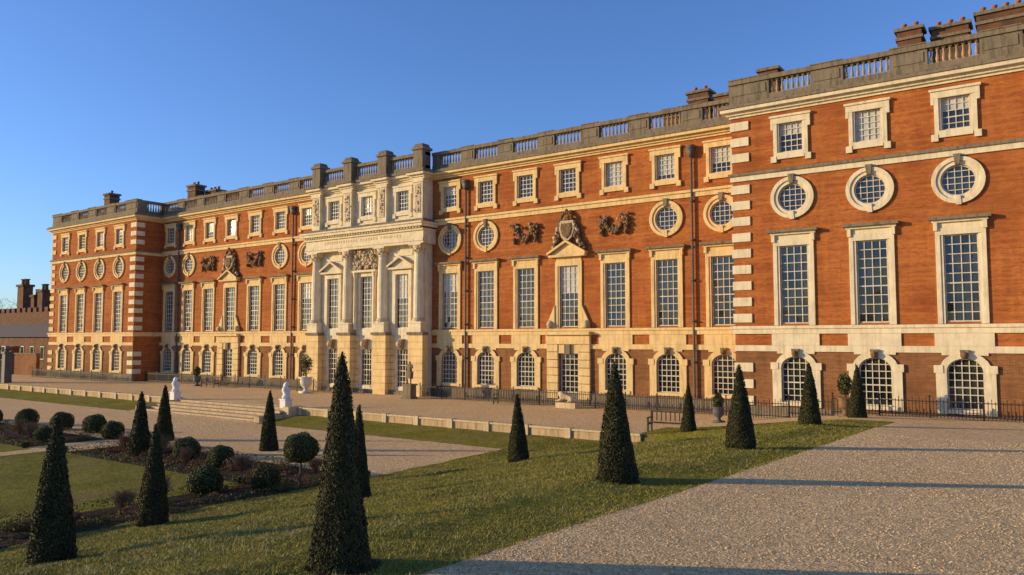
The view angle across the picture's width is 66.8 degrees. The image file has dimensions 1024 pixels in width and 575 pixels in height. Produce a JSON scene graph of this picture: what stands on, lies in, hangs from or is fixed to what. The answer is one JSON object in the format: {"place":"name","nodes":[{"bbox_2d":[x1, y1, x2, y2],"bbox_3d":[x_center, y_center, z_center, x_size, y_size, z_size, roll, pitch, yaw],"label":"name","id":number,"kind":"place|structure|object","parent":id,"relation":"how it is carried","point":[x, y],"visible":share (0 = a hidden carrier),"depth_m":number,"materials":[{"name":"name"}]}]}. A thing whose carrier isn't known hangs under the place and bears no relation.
{"place":"outdoors","nodes":[
{"label":"outdoors","id":0,"kind":"place"},
{"bbox_2d":[0,346,13,382],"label":"stone gate pier","id":1,"kind":"structure","parent":0,"point":[6,357],"depth_m":79.90,"materials":[{"name":"grey stone"}]},
{"bbox_2d":[9,346,40,375],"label":"garden wall","id":2,"kind":"structure","parent":0,"point":[23,363],"depth_m":97.95,"materials":[{"name":"brown brick"}]},
{"bbox_2d":[0,449,186,517],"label":"lawn grass","id":3,"kind":"structure","parent":0,"point":[71,481],"depth_m":28.19,"materials":[{"name":"green plant"}]},
{"bbox_2d":[0,372,1023,574],"bbox_3d":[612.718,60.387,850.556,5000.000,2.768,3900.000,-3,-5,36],"label":"ground","id":4,"kind":"structure","parent":0,"point":[394,448],"depth_m":17.91,"materials":[{"name":"green plant"}]},
{"bbox_2d":[0,409,3,421],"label":"box ball topiary","id":5,"kind":"object","parent":4,"relation":"on","point":[1,415],"visible":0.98,"depth_m":48.22,"materials":[{"name":"green plant"}]},
{"bbox_2d":[0,438,29,447],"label":"box hedge","id":6,"kind":"object","parent":4,"relation":"on","point":[22,444],"visible":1,"depth_m":37.75,"materials":[{"name":"green plant"}]},
{"bbox_2d":[8,417,32,434],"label":"bare shrub","id":7,"kind":"object","parent":4,"relation":"on","point":[18,426],"visible":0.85,"depth_m":42.04,"materials":[{"name":"brown plant"}]},
{"bbox_2d":[0,279,50,371],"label":"brick outbuilding","id":8,"kind":"structure","parent":4,"relation":"on","point":[25,325],"depth_m":130.26,"materials":[{"name":"brick"}]},
{"bbox_2d":[2,346,43,359],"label":"windows","id":9,"kind":"structure","parent":8,"relation":"in","point":[22,347],"depth_m":108.68,"materials":[{"name":"white glass"}]},
{"bbox_2d":[14,408,39,424],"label":"box ball topiary","id":10,"kind":"object","parent":4,"relation":"on","point":[31,414],"visible":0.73,"depth_m":46.72,"materials":[{"name":"green plant"}]},
{"bbox_2d":[20,420,40,437],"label":"bare shrub","id":11,"kind":"object","parent":4,"relation":"on","point":[30,429],"visible":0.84,"depth_m":40.23,"materials":[{"name":"brown plant"}]},
{"bbox_2d":[32,426,50,441],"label":"box ball topiary","id":12,"kind":"object","parent":4,"relation":"on","point":[41,433],"visible":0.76,"depth_m":39.36,"materials":[{"name":"green plant"}]},
{"bbox_2d":[0,426,96,445],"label":"flower bed plants","id":13,"kind":"object","parent":4,"relation":"on","point":[30,440],"visible":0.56,"depth_m":40.39,"materials":[{"name":"plant"}]},
{"bbox_2d":[0,419,102,437],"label":"box hedge","id":14,"kind":"object","parent":4,"relation":"on","point":[72,429],"visible":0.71,"depth_m":43.12,"materials":[{"name":"green plant"}]},
{"bbox_2d":[26,412,77,564],"bbox_3d":[-7.973,3.486,13.539,0.792,2.610,0.801,-1,-4,23],"label":"yew topiary","id":15,"kind":"object","parent":4,"relation":"on","point":[53,536],"visible":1,"depth_m":13.35,"materials":[{"name":"green plant"}]},
{"bbox_2d":[49,411,74,429],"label":"box ball topiary","id":16,"kind":"object","parent":4,"relation":"on","point":[68,420],"visible":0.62,"depth_m":44.61,"materials":[{"name":"green plant"}]},
{"bbox_2d":[24,434,103,447],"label":"box hedge","id":17,"kind":"object","parent":4,"relation":"on","point":[64,440],"visible":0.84,"depth_m":39.09,"materials":[{"name":"green plant"}]},
{"bbox_2d":[31,367,113,381],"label":"iron railing","id":18,"kind":"object","parent":4,"relation":"on","point":[50,371],"visible":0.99,"depth_m":87.15,"materials":[{"name":"black metal"}]},
{"bbox_2d":[0,383,169,401],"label":"terrace wall","id":19,"kind":"structure","parent":4,"relation":"on","point":[127,396],"depth_m":67.57,"materials":[{"name":"stone"}]},
{"bbox_2d":[65,441,119,448],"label":"box hedge","id":20,"kind":"object","parent":4,"relation":"on","point":[90,446],"visible":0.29,"depth_m":36.91,"materials":[{"name":"green plant"}]},
{"bbox_2d":[81,414,106,432],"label":"box ball topiary","id":21,"kind":"object","parent":4,"relation":"on","point":[95,423],"visible":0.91,"depth_m":43.03,"materials":[{"name":"green plant"}]},
{"bbox_2d":[99,420,124,439],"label":"box ball topiary","id":22,"kind":"object","parent":4,"relation":"on","point":[111,429],"visible":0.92,"depth_m":40.38,"materials":[{"name":"green plant"}]},
{"bbox_2d":[114,431,128,451],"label":"bare shrub","id":23,"kind":"object","parent":4,"relation":"on","point":[124,439],"visible":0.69,"depth_m":35.60,"materials":[{"name":"brown plant"}]},
{"bbox_2d":[106,486,138,511],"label":"bare shrub","id":24,"kind":"object","parent":4,"relation":"on","point":[122,497],"visible":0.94,"depth_m":23.18,"materials":[{"name":"brown plant"}]},
{"bbox_2d":[0,475,245,524],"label":"box hedge","id":25,"kind":"object","parent":4,"relation":"on","point":[242,480],"visible":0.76,"depth_m":24.08,"materials":[{"name":"green plant"}]},
{"bbox_2d":[126,391,149,455],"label":"yew topiary","id":26,"kind":"object","parent":4,"relation":"on","point":[139,441],"visible":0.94,"depth_m":34.94,"materials":[{"name":"green plant"}]},
{"bbox_2d":[135,423,169,527],"bbox_3d":[-9.620,5.030,20.914,0.871,2.736,0.860,1,-3,-5],"label":"yew topiary","id":27,"kind":"object","parent":4,"relation":"on","point":[153,506],"visible":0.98,"depth_m":20.69,"materials":[{"name":"green plant"}]},
{"bbox_2d":[65,446,245,483],"bbox_3d":[-15.245,7.200,31.995,13.589,0.402,0.430,-3,-5,36],"label":"box hedge","id":28,"kind":"object","parent":4,"relation":"on","point":[135,458],"visible":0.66,"depth_m":32.46,"materials":[{"name":"green plant"}]},
{"bbox_2d":[0,470,319,537],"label":"flower bed plants","id":29,"kind":"object","parent":4,"relation":"on","point":[77,514],"visible":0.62,"depth_m":22.79,"materials":[{"name":"plant"}]},
{"bbox_2d":[147,434,174,452],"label":"bare shrub","id":30,"kind":"object","parent":4,"relation":"on","point":[164,442],"visible":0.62,"depth_m":34.72,"materials":[{"name":"brown plant"}]},
{"bbox_2d":[157,384,174,439],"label":"yew topiary","id":31,"kind":"object","parent":4,"relation":"on","point":[164,424],"visible":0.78,"depth_m":39.93,"materials":[{"name":"green plant"}]},
{"bbox_2d":[164,474,176,491],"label":"bare shrub","id":32,"kind":"object","parent":4,"relation":"on","point":[168,479],"visible":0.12,"depth_m":25.08,"materials":[{"name":"brown plant"}]},
{"bbox_2d":[0,470,370,549],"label":"box hedge","id":33,"kind":"object","parent":4,"relation":"on","point":[112,517],"visible":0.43,"depth_m":23.56,"materials":[{"name":"green plant"}]},
{"bbox_2d":[178,447,194,463],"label":"bare shrub","id":34,"kind":"object","parent":4,"relation":"on","point":[186,454],"visible":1,"depth_m":32.15,"materials":[{"name":"brown plant"}]},
{"bbox_2d":[172,436,201,458],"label":"box ball topiary","id":35,"kind":"object","parent":4,"relation":"on","point":[187,442],"visible":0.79,"depth_m":33.70,"materials":[{"name":"green plant"}]},
{"bbox_2d":[93,442,292,481],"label":"flower bed plants","id":36,"kind":"object","parent":4,"relation":"on","point":[228,466],"visible":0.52,"depth_m":32.44,"materials":[{"name":"plant"}]},
{"bbox_2d":[192,366,200,385],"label":"planted urn","id":37,"kind":"object","parent":4,"relation":"on","point":[196,377],"visible":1,"depth_m":74.63,"materials":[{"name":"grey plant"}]},
{"bbox_2d":[186,464,223,495],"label":"box ball topiary","id":38,"kind":"object","parent":4,"relation":"on","point":[204,479],"visible":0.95,"depth_m":25.94,"materials":[{"name":"green plant"}]},
{"bbox_2d":[201,376,218,387],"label":"garden bench","id":39,"kind":"object","parent":4,"relation":"on","point":[213,382],"visible":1,"depth_m":72.83,"materials":[{"name":"brown wood"}]},
{"bbox_2d":[135,397,300,421],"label":"garden steps","id":40,"kind":"structure","parent":4,"relation":"on","point":[243,411],"depth_m":52.89,"materials":[{"name":"stone"}]},
{"bbox_2d":[169,377,181,399],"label":"wrapped statue","id":41,"kind":"object","parent":40,"relation":"on","point":[175,393],"visible":1,"depth_m":58.07,"materials":[{"name":"white fabric"}]},
{"bbox_2d":[279,382,292,407],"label":"wrapped statue","id":42,"kind":"object","parent":40,"relation":"on","point":[285,400],"visible":0.99,"depth_m":51.02,"materials":[{"name":"white fabric"}]},
{"bbox_2d":[145,371,295,389],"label":"iron railing","id":43,"kind":"object","parent":4,"relation":"on","point":[230,381],"visible":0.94,"depth_m":75.34,"materials":[{"name":"black metal"}]},
{"bbox_2d":[207,444,233,466],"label":"box ball topiary","id":44,"kind":"object","parent":4,"relation":"on","point":[218,455],"visible":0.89,"depth_m":31.64,"materials":[{"name":"green plant"}]},
{"bbox_2d":[0,519,461,574],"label":"grass tufts","id":45,"kind":"object","parent":4,"relation":"on","point":[209,540],"visible":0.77,"depth_m":11.70,"materials":[{"name":"green plant"}]},
{"bbox_2d":[230,453,250,472],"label":"bare shrub","id":46,"kind":"object","parent":4,"relation":"on","point":[241,463],"visible":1,"depth_m":30.27,"materials":[{"name":"brown plant"}]},
{"bbox_2d":[168,442,322,470],"bbox_3d":[-12.099,7.360,34.161,16.179,0.404,0.416,-3,-5,36],"label":"box hedge","id":47,"kind":"object","parent":4,"relation":"on","point":[256,457],"visible":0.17,"depth_m":33.12,"materials":[{"name":"green plant"}]},
{"bbox_2d":[249,465,280,490],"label":"box ball topiary","id":48,"kind":"object","parent":4,"relation":"on","point":[262,477],"visible":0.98,"depth_m":26.64,"materials":[{"name":"green plant"}]},
{"bbox_2d":[258,390,278,450],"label":"yew topiary","id":49,"kind":"object","parent":4,"relation":"on","point":[268,440],"visible":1,"depth_m":36.31,"materials":[{"name":"green plant"}]},
{"bbox_2d":[283,431,320,489],"bbox_3d":[-7.359,5.999,26.981,1.317,2.007,1.303,-3,-5,36],"label":"standard holly tree","id":50,"kind":"object","parent":4,"relation":"on","point":[301,447],"visible":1,"depth_m":26.64,"materials":[{"name":"green plant"}]},
{"bbox_2d":[298,355,312,393],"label":"planted urn","id":51,"kind":"object","parent":4,"relation":"on","point":[305,382],"visible":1,"depth_m":64.74,"materials":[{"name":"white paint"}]},
{"bbox_2d":[296,378,330,392],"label":"iron railing","id":52,"kind":"object","parent":4,"relation":"on","point":[317,387],"visible":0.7,"depth_m":66.17,"materials":[{"name":"black metal"}]},
{"bbox_2d":[306,454,322,473],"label":"bare shrub","id":53,"kind":"object","parent":4,"relation":"on","point":[315,463],"visible":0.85,"depth_m":29.80,"materials":[{"name":"brown plant"}]},
{"bbox_2d":[307,351,370,573],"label":"yew topiary","id":54,"kind":"object","parent":4,"relation":"on","point":[339,538],"visible":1,"depth_m":9.29,"materials":[{"name":"green plant"}]},
{"bbox_2d":[355,404,371,498],"bbox_3d":[-4.007,4.310,20.258,0.697,2.534,0.688,-4,-6,39],"label":"yew topiary","id":55,"kind":"object","parent":4,"relation":"on","point":[361,445],"visible":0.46,"depth_m":20.14,"materials":[{"name":"green plant"}]},
{"bbox_2d":[401,361,417,398],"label":"garden statue","id":56,"kind":"object","parent":4,"relation":"on","point":[409,390],"visible":1,"depth_m":58.73,"materials":[{"name":"stone"}]},
{"bbox_2d":[0,422,877,574],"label":"bank grass","id":57,"kind":"structure","parent":4,"relation":"on","point":[246,521],"depth_m":15.03,"materials":[{"name":"green plant"}]},
{"bbox_2d":[298,406,642,441],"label":"terrace wall","id":58,"kind":"structure","parent":4,"relation":"on","point":[570,432],"depth_m":42.35,"materials":[{"name":"stone"}]},
{"bbox_2d":[492,390,520,403],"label":"garden bench","id":59,"kind":"object","parent":4,"relation":"on","point":[497,397],"visible":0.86,"depth_m":53.87,"materials":[{"name":"brown wood"}]},
{"bbox_2d":[507,393,529,462],"bbox_3d":[0.213,5.066,28.003,0.828,2.534,0.817,2,-6,-36],"label":"yew topiary","id":60,"kind":"object","parent":4,"relation":"on","point":[518,450],"visible":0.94,"depth_m":27.80,"materials":[{"name":"green plant"}]},
{"bbox_2d":[46,0,1023,418],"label":"brick palace","id":61,"kind":"structure","parent":4,"relation":"on","point":[830,222],"depth_m":51.75,"materials":[{"name":"brick"}]},
{"bbox_2d":[60,96,983,408],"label":"window panes","id":62,"kind":"structure","parent":61,"relation":"in","point":[964,238],"depth_m":49.00,"materials":[{"name":"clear glass"}]},
{"bbox_2d":[555,391,580,408],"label":"lion statue","id":63,"kind":"object","parent":4,"relation":"on","point":[570,404],"visible":1,"depth_m":50.77,"materials":[{"name":"stone"}]},
{"bbox_2d":[419,383,730,415],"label":"iron railing","id":64,"kind":"object","parent":4,"relation":"on","point":[441,391],"visible":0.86,"depth_m":53.27,"materials":[{"name":"black metal"}]},
{"bbox_2d":[597,361,639,483],"bbox_3d":[2.208,2.855,16.581,0.895,2.559,0.906,2,-5,-39],"label":"yew topiary","id":65,"kind":"object","parent":4,"relation":"on","point":[616,462],"visible":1,"depth_m":16.32,"materials":[{"name":"green plant"}]},
{"bbox_2d":[646,410,681,431],"bbox_3d":[7.443,6.389,36.922,1.990,0.970,0.610,-2,-4,30],"label":"garden bench","id":66,"kind":"object","parent":4,"relation":"on","point":[651,422],"visible":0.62,"depth_m":37.17,"materials":[{"name":"brown wood"}]},
{"bbox_2d":[680,384,696,431],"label":"yew topiary","id":67,"kind":"object","parent":4,"relation":"on","point":[688,423],"visible":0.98,"depth_m":35.98,"materials":[{"name":"green plant"}]},
{"bbox_2d":[712,392,724,422],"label":"planted urn","id":68,"kind":"object","parent":4,"relation":"on","point":[718,408],"visible":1,"depth_m":40.91,"materials":[{"name":"grey stone"}]},
{"bbox_2d":[724,364,756,448],"bbox_3d":[6.758,3.542,23.028,0.941,2.534,0.929,1,-5,-23],"label":"yew topiary","id":69,"kind":"object","parent":4,"relation":"on","point":[740,433],"visible":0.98,"depth_m":22.80,"materials":[{"name":"green plant"}]},
{"bbox_2d":[798,362,821,424],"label":"yew topiary","id":70,"kind":"object","parent":4,"relation":"on","point":[809,412],"visible":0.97,"depth_m":30.54,"materials":[{"name":"green plant"}]},
{"bbox_2d":[836,373,851,416],"bbox_3d":[16.485,5.266,38.416,0.846,2.195,0.824,-3,-5,36],"label":"planted urn","id":71,"kind":"object","parent":4,"relation":"on","point":[844,384],"visible":0.96,"depth_m":38.24,"materials":[{"name":"stone"}]},
{"bbox_2d":[847,365,867,417],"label":"yew topiary","id":72,"kind":"object","parent":4,"relation":"on","point":[857,407],"visible":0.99,"depth_m":36.20,"materials":[{"name":"green plant"}]},
{"bbox_2d":[749,392,1023,422],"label":"iron railing","id":73,"kind":"object","parent":4,"relation":"on","point":[833,411],"visible":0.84,"depth_m":37.86,"materials":[{"name":"black metal"}]},
{"bbox_2d":[0,0,1023,308],"label":"sky","id":74,"kind":"structure","parent":0,"point":[148,100],"materials":[{"name":"blue"}]},
{"bbox_2d":[430,433,1023,574],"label":"gravel","id":75,"kind":"structure","parent":0,"point":[774,558],"depth_m":12.32,"materials":[{"name":"beige gravel"}]},
{"bbox_2d":[643,419,888,434],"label":"bank grass","id":76,"kind":"structure","parent":0,"point":[793,422],"depth_m":35.30,"materials":[{"name":"green plant"}]}
]}

